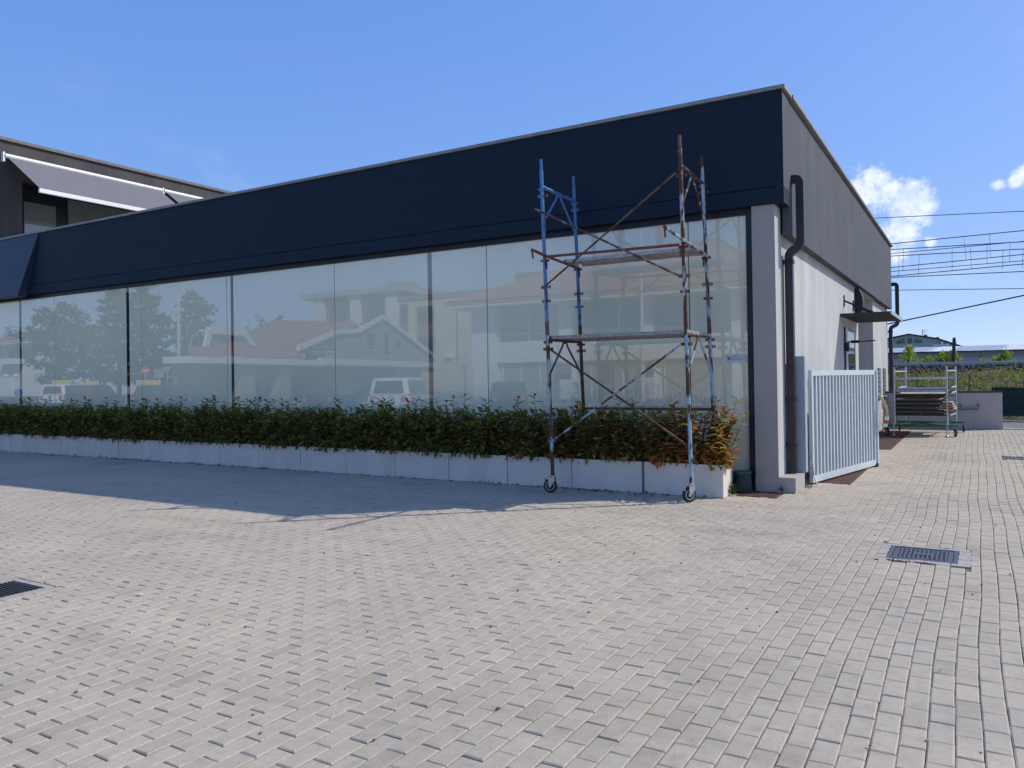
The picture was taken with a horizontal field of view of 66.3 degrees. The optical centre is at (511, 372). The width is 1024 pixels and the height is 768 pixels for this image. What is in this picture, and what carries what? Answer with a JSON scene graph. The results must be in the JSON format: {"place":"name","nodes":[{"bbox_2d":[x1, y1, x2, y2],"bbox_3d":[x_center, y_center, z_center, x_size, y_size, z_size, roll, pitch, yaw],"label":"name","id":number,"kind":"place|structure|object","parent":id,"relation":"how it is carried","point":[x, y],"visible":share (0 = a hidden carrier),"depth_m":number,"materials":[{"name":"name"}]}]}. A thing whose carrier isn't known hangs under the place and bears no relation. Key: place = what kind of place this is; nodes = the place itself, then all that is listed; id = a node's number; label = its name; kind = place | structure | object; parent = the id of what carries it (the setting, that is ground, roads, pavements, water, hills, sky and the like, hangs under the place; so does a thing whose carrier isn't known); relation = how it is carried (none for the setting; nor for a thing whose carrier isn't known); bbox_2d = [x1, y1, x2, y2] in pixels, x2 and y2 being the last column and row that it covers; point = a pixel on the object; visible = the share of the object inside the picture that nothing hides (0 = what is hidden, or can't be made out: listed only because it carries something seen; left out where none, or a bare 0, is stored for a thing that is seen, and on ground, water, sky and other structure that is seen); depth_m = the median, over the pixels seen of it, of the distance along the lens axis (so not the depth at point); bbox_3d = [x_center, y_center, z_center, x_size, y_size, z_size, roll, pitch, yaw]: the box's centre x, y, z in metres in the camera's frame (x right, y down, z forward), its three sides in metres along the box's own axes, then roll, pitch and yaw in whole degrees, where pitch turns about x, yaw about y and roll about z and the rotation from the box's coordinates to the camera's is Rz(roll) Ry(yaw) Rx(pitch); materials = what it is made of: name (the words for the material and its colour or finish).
{"place":"outdoors","nodes":[
{"label":"outdoors","id":0,"kind":"place"},
{"bbox_2d":[0,428,1023,767],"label":"paving","id":1,"kind":"structure","parent":0,"point":[856,640],"depth_m":4.86,"materials":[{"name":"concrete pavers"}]},
{"bbox_2d":[0,434,10,451],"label":"planter box","id":2,"kind":"object","parent":1,"relation":"on","point":[5,441],"visible":0.44,"depth_m":17.99,"materials":[{"name":"white concrete"}]},
{"bbox_2d":[0,399,20,435],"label":"photinia shrub","id":3,"kind":"object","parent":2,"relation":"in","point":[5,418],"visible":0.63,"depth_m":18.03,"materials":[{"name":"green plant"}]},
{"bbox_2d":[11,434,34,452],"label":"planter box","id":4,"kind":"object","parent":1,"relation":"on","point":[21,443],"visible":0.51,"depth_m":17.62,"materials":[{"name":"white concrete"}]},
{"bbox_2d":[0,397,49,437],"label":"photinia shrub","id":5,"kind":"object","parent":4,"relation":"in","point":[22,424],"visible":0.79,"depth_m":17.61,"materials":[{"name":"green plant"}]},
{"bbox_2d":[0,578,54,600],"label":"drain cover","id":6,"kind":"object","parent":1,"relation":"on","point":[16,587],"visible":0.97,"depth_m":5.82,"materials":[{"name":"metal"}]},
{"bbox_2d":[35,435,60,454],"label":"planter box","id":7,"kind":"object","parent":1,"relation":"on","point":[48,445],"visible":0.58,"depth_m":17.08,"materials":[{"name":"white concrete"}]},
{"bbox_2d":[28,398,74,439],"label":"photinia shrub","id":8,"kind":"object","parent":7,"relation":"in","point":[48,426],"visible":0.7,"depth_m":17.09,"materials":[{"name":"green plant"}]},
{"bbox_2d":[61,436,88,456],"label":"planter box","id":9,"kind":"object","parent":1,"relation":"on","point":[79,446],"visible":0.59,"depth_m":16.56,"materials":[{"name":"white concrete"}]},
{"bbox_2d":[53,396,101,439],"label":"photinia shrub","id":10,"kind":"object","parent":9,"relation":"in","point":[76,420],"visible":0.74,"depth_m":16.56,"materials":[{"name":"green plant"}]},
{"bbox_2d":[89,437,118,458],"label":"planter box","id":11,"kind":"object","parent":1,"relation":"on","point":[104,448],"visible":0.54,"depth_m":16.04,"materials":[{"name":"white concrete"}]},
{"bbox_2d":[84,397,129,442],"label":"photinia shrub","id":12,"kind":"object","parent":11,"relation":"in","point":[102,425],"visible":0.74,"depth_m":16.04,"materials":[{"name":"green plant"}]},
{"bbox_2d":[119,439,149,460],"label":"planter box","id":13,"kind":"object","parent":1,"relation":"on","point":[138,450],"visible":0.58,"depth_m":15.54,"materials":[{"name":"white concrete"}]},
{"bbox_2d":[108,397,174,443],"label":"photinia shrub","id":14,"kind":"object","parent":13,"relation":"in","point":[133,427],"visible":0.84,"depth_m":15.55,"materials":[{"name":"green plant"}]},
{"bbox_2d":[150,440,183,462],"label":"planter box","id":15,"kind":"object","parent":1,"relation":"on","point":[167,451],"visible":0.56,"depth_m":15.01,"materials":[{"name":"white concrete"}]},
{"bbox_2d":[142,396,199,443],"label":"photinia shrub","id":16,"kind":"object","parent":15,"relation":"in","point":[167,424],"visible":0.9,"depth_m":15.05,"materials":[{"name":"green plant"}]},
{"bbox_2d":[184,442,219,464],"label":"planter box","id":17,"kind":"object","parent":1,"relation":"on","point":[204,453],"visible":0.6,"depth_m":14.49,"materials":[{"name":"white concrete"}]},
{"bbox_2d":[174,395,230,445],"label":"photinia shrub","id":18,"kind":"object","parent":17,"relation":"in","point":[198,426],"visible":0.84,"depth_m":14.56,"materials":[{"name":"green plant"}]},
{"bbox_2d":[220,443,263,467],"bbox_3d":[-4.770,1.477,14.163,1.004,0.409,0.407,-1,-1,31],"label":"planter box","id":19,"kind":"object","parent":1,"relation":"on","point":[234,454],"visible":0.62,"depth_m":13.98,"materials":[{"name":"white concrete"}]},
{"bbox_2d":[210,397,276,447],"bbox_3d":[-4.773,0.922,14.127,1.280,0.977,0.869,-1,-1,31],"label":"photinia shrub","id":20,"kind":"object","parent":19,"relation":"in","point":[241,427],"visible":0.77,"depth_m":14.01,"materials":[{"name":"green plant"}]},
{"bbox_2d":[259,445,300,470],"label":"planter box","id":21,"kind":"object","parent":1,"relation":"on","point":[287,457],"visible":0.58,"depth_m":13.45,"materials":[{"name":"white concrete"}]},
{"bbox_2d":[251,398,313,449],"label":"photinia shrub","id":22,"kind":"object","parent":21,"relation":"in","point":[281,431],"visible":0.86,"depth_m":13.45,"materials":[{"name":"green plant"}]},
{"bbox_2d":[301,446,346,473],"bbox_3d":[-3.022,1.444,13.126,1.004,0.408,0.407,-1,-1,31],"label":"planter box","id":23,"kind":"object","parent":1,"relation":"on","point":[331,461],"visible":0.61,"depth_m":12.94,"materials":[{"name":"white concrete"}]},
{"bbox_2d":[293,397,361,452],"bbox_3d":[-3.032,0.896,13.146,1.316,0.973,0.866,-1,-1,31],"label":"photinia shrub","id":24,"kind":"object","parent":23,"relation":"in","point":[325,431],"visible":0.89,"depth_m":12.99,"materials":[{"name":"green plant"}]},
{"bbox_2d":[346,448,395,476],"bbox_3d":[-2.149,1.429,12.605,1.004,0.403,0.407,-1,-1,31],"label":"planter box","id":25,"kind":"object","parent":1,"relation":"on","point":[369,462],"visible":0.57,"depth_m":12.42,"materials":[{"name":"white concrete"}]},
{"bbox_2d":[343,397,410,454],"bbox_3d":[-2.154,0.869,12.588,1.293,0.960,0.860,-1,-1,31],"label":"photinia shrub","id":26,"kind":"object","parent":25,"relation":"in","point":[368,435],"visible":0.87,"depth_m":12.48,"materials":[{"name":"green plant"}]},
{"bbox_2d":[5,450,806,497],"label":"weeds","id":27,"kind":"object","parent":1,"relation":"on","point":[731,491],"visible":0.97,"depth_m":9.82,"materials":[{"name":"green plant"}]},
{"bbox_2d":[395,451,451,479],"bbox_3d":[-1.274,1.411,12.087,1.004,0.405,0.407,-1,-1,31],"label":"planter box","id":28,"kind":"object","parent":1,"relation":"on","point":[415,465],"visible":0.56,"depth_m":11.90,"materials":[{"name":"white concrete"}]},
{"bbox_2d":[386,397,459,457],"bbox_3d":[-1.306,0.860,12.073,1.305,0.970,0.843,-1,-1,31],"label":"photinia shrub","id":29,"kind":"object","parent":28,"relation":"in","point":[415,438],"visible":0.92,"depth_m":11.95,"materials":[{"name":"green plant"}]},
{"bbox_2d":[0,83,902,492],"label":"showroom building","id":30,"kind":"structure","parent":1,"relation":"on","point":[420,277],"depth_m":12.73,"materials":[{"name":"metal"}]},
{"bbox_2d":[0,136,230,237],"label":"storey","id":31,"kind":"object","parent":30,"relation":"on","point":[42,187],"visible":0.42,"depth_m":21.58,"materials":[{"name":"metal"}]},
{"bbox_2d":[23,201,55,233],"bbox_3d":[-12.890,-3.918,21.402,0.056,1.350,0.850,-1,-1,31],"label":"window","id":32,"kind":"structure","parent":31,"relation":"in","point":[36,217],"depth_m":21.33,"materials":[{"name":"grey glass"}]},
{"bbox_2d":[725,354,747,362],"bbox_3d":[2.968,-0.186,10.349,0.305,0.110,0.003,-1,-1,31],"label":"window sticker","id":33,"kind":"object","parent":30,"relation":"attached to","point":[733,358],"depth_m":10.35,"materials":[{"name":"paper"}]},
{"bbox_2d":[795,356,807,472],"bbox_3d":[3.872,0.559,10.513,0.142,1.551,0.145,-1,-1,31],"label":"gate post","id":34,"kind":"object","parent":30,"relation":"attached to","point":[801,417],"visible":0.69,"depth_m":10.45,"materials":[{"name":"grey metal"}]},
{"bbox_2d":[807,370,878,484],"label":"swing gate","id":35,"kind":"structure","parent":34,"relation":"attached to","point":[843,423],"depth_m":11.49,"materials":[{"name":"grey metal"}]},
{"bbox_2d":[844,327,874,369],"bbox_3d":[6.973,0.309,15.640,0.417,2.380,1.420,-1,-1,31],"label":"door","id":36,"kind":"structure","parent":30,"relation":"in","point":[849,334],"depth_m":15.69,"materials":[{"name":"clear glass"}]},
{"bbox_2d":[878,393,888,427],"bbox_3d":[5.961,0.611,12.617,0.192,0.569,0.075,-1,0,12],"label":"hanging hose","id":37,"kind":"object","parent":30,"relation":"attached to","point":[886,419],"visible":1,"depth_m":12.59,"materials":[{"name":"beige rubber"}]},
{"bbox_2d":[449,453,507,483],"bbox_3d":[-0.400,1.394,11.569,1.004,0.406,0.407,-1,-1,31],"label":"planter box","id":38,"kind":"object","parent":1,"relation":"on","point":[493,468],"visible":0.6,"depth_m":11.38,"materials":[{"name":"white concrete"}]},
{"bbox_2d":[441,394,529,459],"bbox_3d":[-0.370,0.817,11.512,1.340,1.008,0.877,-1,-1,31],"label":"photinia shrub","id":39,"kind":"object","parent":38,"relation":"in","point":[481,439],"visible":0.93,"depth_m":11.41,"materials":[{"name":"green plant"}]},
{"bbox_2d":[36,453,969,745],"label":"fallen leaves","id":40,"kind":"object","parent":1,"relation":"on","point":[430,479],"visible":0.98,"depth_m":10.93,"materials":[{"name":"brown plant"}]},
{"bbox_2d":[36,484,1010,752],"bbox_3d":[-0.403,1.556,6.915,10.142,0.009,7.086,-1,-1,31],"label":"grit","id":41,"kind":"object","parent":1,"relation":"on","point":[434,658],"visible":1,"depth_m":5.02,"materials":[{"name":"grey stone"}]},
{"bbox_2d":[508,456,575,487],"bbox_3d":[0.476,1.377,11.054,1.004,0.405,0.407,-1,-1,31],"label":"planter box","id":42,"kind":"object","parent":1,"relation":"on","point":[524,470],"visible":0.59,"depth_m":10.89,"materials":[{"name":"white concrete"}]},
{"bbox_2d":[491,393,584,462],"bbox_3d":[0.410,0.800,11.031,1.374,1.012,0.786,-1,-1,31],"label":"photinia shrub","id":43,"kind":"object","parent":42,"relation":"in","point":[526,441],"visible":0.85,"depth_m":10.94,"materials":[{"name":"green plant"}]},
{"bbox_2d":[572,458,644,492],"bbox_3d":[1.348,1.361,10.539,1.000,0.402,0.407,-1,-1,31],"label":"planter box","id":44,"kind":"object","parent":1,"relation":"on","point":[594,474],"visible":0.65,"depth_m":10.35,"materials":[{"name":"white concrete"}]},
{"bbox_2d":[570,398,658,464],"bbox_3d":[1.332,0.820,10.485,1.283,0.940,0.762,-1,-1,31],"label":"photinia shrub","id":45,"kind":"object","parent":44,"relation":"in","point":[599,439],"visible":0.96,"depth_m":10.42,"materials":[{"name":"green plant"}]},
{"bbox_2d":[531,135,715,501],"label":"scaffold tower","id":46,"kind":"structure","parent":1,"relation":"on","point":[683,251],"depth_m":10.20,"materials":[{"name":"silver metal"}]},
{"bbox_2d":[644,459,731,497],"bbox_3d":[2.244,1.344,10.005,1.018,0.403,0.407,-1,-1,31],"label":"planter box","id":47,"kind":"object","parent":1,"relation":"on","point":[672,479],"visible":0.66,"depth_m":9.82,"materials":[{"name":"white concrete"}]},
{"bbox_2d":[636,395,749,472],"bbox_3d":[2.265,0.780,9.894,1.379,0.979,0.788,-1,-1,31],"label":"photinia shrub","id":48,"kind":"object","parent":47,"relation":"in","point":[671,450],"visible":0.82,"depth_m":9.86,"materials":[{"name":"green plant"}]},
{"bbox_2d":[732,470,752,492],"bbox_3d":[2.953,1.391,10.049,0.244,0.277,0.244,-1,-1,31],"label":"lidded bucket","id":49,"kind":"object","parent":1,"relation":"on","point":[742,479],"visible":0.95,"depth_m":9.95,"materials":[{"name":"plastic"}]},
{"bbox_2d":[736,491,781,498],"bbox_3d":[3.107,1.544,9.842,0.470,0.032,0.430,-1,-1,31],"label":"floor grating","id":50,"kind":"object","parent":1,"relation":"on","point":[772,495],"visible":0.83,"depth_m":9.82,"materials":[{"name":"metal"}]},
{"bbox_2d":[815,469,866,484],"bbox_3d":[4.857,1.532,11.566,0.485,0.032,1.910,-1,-1,31],"label":"floor grating","id":51,"kind":"object","parent":1,"relation":"on","point":[849,478],"visible":0.48,"depth_m":11.20,"materials":[{"name":"metal"}]},
{"bbox_2d":[879,430,910,449],"bbox_3d":[8.533,1.527,17.931,0.700,0.032,5.610,-1,-1,31],"label":"floor grating","id":52,"kind":"object","parent":1,"relation":"on","point":[889,442],"visible":0.53,"depth_m":17.90,"materials":[{"name":"metal"}]},
{"bbox_2d":[887,559,927,563],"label":"leaf litter","id":53,"kind":"object","parent":1,"relation":"on","point":[892,560],"visible":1,"depth_m":6.22,"materials":[{"name":"brown plant"}]},
{"bbox_2d":[875,543,971,568],"bbox_3d":[3.395,1.515,6.458,0.682,0.037,0.670,-1,-1,31],"label":"drain grate","id":54,"kind":"object","parent":1,"relation":"on","point":[930,555],"visible":0.91,"depth_m":6.44,"materials":[{"name":"metal"}]},
{"bbox_2d":[885,366,964,436],"bbox_3d":[10.096,0.681,19.160,1.528,1.640,2.113,-1,-1,35],"label":"scaffold cart","id":55,"kind":"object","parent":1,"relation":"on","point":[926,423],"visible":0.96,"depth_m":18.78,"materials":[{"name":"grey metal"}]},
{"bbox_2d":[896,403,941,406],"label":"deck panel","id":56,"kind":"structure","parent":55,"relation":"on","point":[920,404],"depth_m":18.57,"materials":[{"name":"brown wood"}]},
{"bbox_2d":[896,405,943,410],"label":"deck panel","id":57,"kind":"structure","parent":55,"relation":"on","point":[910,408],"depth_m":18.63,"materials":[{"name":"brown wood"}]},
{"bbox_2d":[896,398,944,401],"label":"deck panel","id":58,"kind":"structure","parent":55,"relation":"on","point":[919,400],"depth_m":18.71,"materials":[{"name":"brown wood"}]},
{"bbox_2d":[896,392,945,396],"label":"deck panel","id":59,"kind":"structure","parent":55,"relation":"on","point":[924,394],"depth_m":18.65,"materials":[{"name":"brown wood"}]},
{"bbox_2d":[896,386,955,393],"bbox_3d":[10.059,0.419,19.019,1.244,0.176,1.222,-1,-1,31],"label":"tube bundle","id":60,"kind":"object","parent":59,"relation":"on","point":[903,389],"visible":0.99,"depth_m":18.57,"materials":[{"name":"metal"}]},
{"bbox_2d":[897,410,945,414],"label":"deck panel","id":61,"kind":"structure","parent":55,"relation":"on","point":[916,413],"depth_m":18.61,"materials":[{"name":"brown wood"}]},
{"bbox_2d":[938,401,956,409],"bbox_3d":[10.363,0.781,18.642,0.360,0.179,0.960,-1,-1,31],"label":"board pile","id":62,"kind":"object","parent":55,"relation":"on","point":[952,406],"visible":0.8,"depth_m":18.30,"materials":[{"name":"brown wood"}]},
{"bbox_2d":[885,391,1002,429],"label":"yard wall","id":63,"kind":"structure","parent":1,"relation":"on","point":[980,409],"depth_m":20.52,"materials":[{"name":"grey paint"}]},
{"bbox_2d":[1002,456,1023,459],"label":"drain channel","id":64,"kind":"object","parent":1,"relation":"on","point":[1004,457],"visible":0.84,"depth_m":13.47,"materials":[{"name":"metal"}]},
{"bbox_2d":[0,0,1023,350],"label":"sky","id":65,"kind":"structure","parent":0,"point":[919,103],"materials":[{"name":"blue"}]},
{"bbox_2d":[887,333,961,352],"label":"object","id":66,"kind":"structure","parent":0,"point":[903,341],"depth_m":151.23,"materials":[{"name":"glass"}]},
{"bbox_2d":[881,211,1023,217],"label":"overhead wire","id":67,"kind":"object","parent":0,"point":[953,214],"visible":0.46,"depth_m":39.20,"materials":[{"name":"black metal"}]},
{"bbox_2d":[887,295,1023,324],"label":"overhead wire","id":68,"kind":"object","parent":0,"point":[959,308],"depth_m":41.23,"materials":[{"name":"black metal"}]},
{"bbox_2d":[891,241,1019,268],"bbox_3d":[22.529,-5.966,39.824,87.200,1.540,0.031,-1,-1,31],"label":"overhead wire","id":69,"kind":"object","parent":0,"point":[949,248],"visible":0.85,"depth_m":39.82,"materials":[{"name":"black metal"}]},
{"bbox_2d":[888,344,1023,362],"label":"industrial shed","id":70,"kind":"structure","parent":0,"point":[987,352],"depth_m":87.53,"materials":[{"name":"grey paint"}]},
{"bbox_2d":[888,366,1023,420],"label":"embankment","id":71,"kind":"structure","parent":0,"point":[1020,418],"depth_m":29.88,"materials":[{"name":"green plant"}]},
{"bbox_2d":[888,366,1023,390],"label":"rough grass","id":72,"kind":"structure","parent":71,"relation":"on","point":[988,377],"depth_m":29.69,"materials":[{"name":"green plant"}]},
{"bbox_2d":[888,363,1023,373],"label":"ballast","id":73,"kind":"structure","parent":71,"relation":"on","point":[920,367],"depth_m":32.65,"materials":[{"name":"grey gravel"}]},
{"bbox_2d":[968,372,970,390],"bbox_3d":[15.117,0.615,25.915,0.106,1.231,0.056,-1,-1,31],"label":"fence stake","id":74,"kind":"object","parent":71,"relation":"on","point":[969,381],"visible":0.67,"depth_m":25.89,"materials":[{"name":"green metal"}]},
{"bbox_2d":[888,361,1023,368],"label":"track wall","id":75,"kind":"structure","parent":0,"point":[960,363],"depth_m":36.61,"materials":[{"name":"concrete"}]},
{"bbox_2d":[891,264,1021,276],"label":"overhead wire","id":76,"kind":"object","parent":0,"point":[958,270],"visible":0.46,"depth_m":40.63,"materials":[{"name":"black metal"}]},
{"bbox_2d":[891,249,1022,276],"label":"overhead wire","id":77,"kind":"object","parent":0,"point":[959,252],"visible":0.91,"depth_m":39.95,"materials":[{"name":"black metal"}]},
{"bbox_2d":[891,241,1023,255],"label":"overhead wire","id":78,"kind":"object","parent":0,"point":[954,245],"visible":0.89,"depth_m":39.60,"materials":[{"name":"black metal"}]},
{"bbox_2d":[891,254,1023,267],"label":"overhead wire","id":79,"kind":"object","parent":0,"point":[958,260],"visible":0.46,"depth_m":40.15,"materials":[{"name":"black metal"}]},
{"bbox_2d":[891,271,1023,277],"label":"overhead wire","id":80,"kind":"object","parent":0,"point":[957,274],"visible":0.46,"depth_m":40.84,"materials":[{"name":"black metal"}]},
{"bbox_2d":[891,260,1023,271],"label":"overhead wire","id":81,"kind":"object","parent":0,"point":[956,266],"visible":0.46,"depth_m":40.45,"materials":[{"name":"black metal"}]},
{"bbox_2d":[891,288,1023,290],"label":"overhead wire","id":82,"kind":"object","parent":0,"point":[965,289],"visible":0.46,"depth_m":41.02,"materials":[{"name":"black metal"}]},
{"bbox_2d":[892,230,1023,254],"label":"overhead wire","id":83,"kind":"object","parent":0,"point":[960,236],"visible":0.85,"depth_m":39.18,"materials":[{"name":"black metal"}]},
{"bbox_2d":[1003,420,1023,428],"bbox_3d":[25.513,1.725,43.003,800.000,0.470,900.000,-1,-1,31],"label":"ground","id":84,"kind":"structure","parent":0,"point":[1017,424],"depth_m":22.51,"materials":[{"name":"concrete"}]},
{"bbox_2d":[894,344,923,362],"bbox_3d":[20.129,-0.733,40.106,1.645,1.902,1.758,-1,0,-21],"label":"sapling","id":85,"kind":"object","parent":84,"relation":"on","point":[909,349],"visible":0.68,"depth_m":39.90,"materials":[{"name":"green plant"}]},
{"bbox_2d":[918,355,932,362],"bbox_3d":[21.026,-0.400,39.700,1.425,1.203,1.273,-1,0,-18],"label":"sapling","id":86,"kind":"object","parent":84,"relation":"on","point":[927,358],"visible":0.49,"depth_m":39.51,"materials":[{"name":"green plant"}]},
{"bbox_2d":[934,349,949,361],"bbox_3d":[21.563,-0.511,39.262,1.446,1.402,1.578,-1,0,-15],"label":"sapling","id":87,"kind":"object","parent":84,"relation":"on","point":[940,355],"visible":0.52,"depth_m":39.12,"materials":[{"name":"green plant"}]},
{"bbox_2d":[952,337,955,361],"bbox_3d":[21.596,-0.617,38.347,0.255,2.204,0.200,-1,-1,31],"label":"utility pole","id":88,"kind":"object","parent":84,"relation":"on","point":[953,348],"visible":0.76,"depth_m":38.28,"materials":[{"name":"grey metal"}]},
{"bbox_2d":[945,350,962,361],"bbox_3d":[21.938,-0.567,39.178,1.503,1.502,1.606,-1,-1,-33],"label":"sapling","id":89,"kind":"object","parent":84,"relation":"on","point":[950,357],"visible":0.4,"depth_m":38.90,"materials":[{"name":"green plant"}]},
{"bbox_2d":[989,354,999,360],"bbox_3d":[23.562,-0.400,38.062,0.944,1.103,1.562,-1,0,12],"label":"sapling","id":90,"kind":"object","parent":84,"relation":"on","point":[995,357],"visible":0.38,"depth_m":38.08,"materials":[{"name":"green plant"}]},
{"bbox_2d":[997,346,1016,360],"bbox_3d":[23.888,-0.555,37.969,1.406,1.402,1.831,0,-1,-39],"label":"sapling","id":91,"kind":"object","parent":84,"relation":"on","point":[1006,355],"visible":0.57,"depth_m":37.81,"materials":[{"name":"green plant"}]},
{"bbox_2d":[991,386,1023,415],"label":"net fence","id":92,"kind":"object","parent":84,"relation":"on","point":[1013,401],"visible":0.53,"depth_m":24.12,"materials":[{"name":"green fabric"}]},
{"bbox_2d":[1003,428,1023,429],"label":"concrete edging","id":93,"kind":"object","parent":84,"relation":"on","point":[1012,429],"depth_m":20.29,"materials":[{"name":"grey concrete"}]}
]}

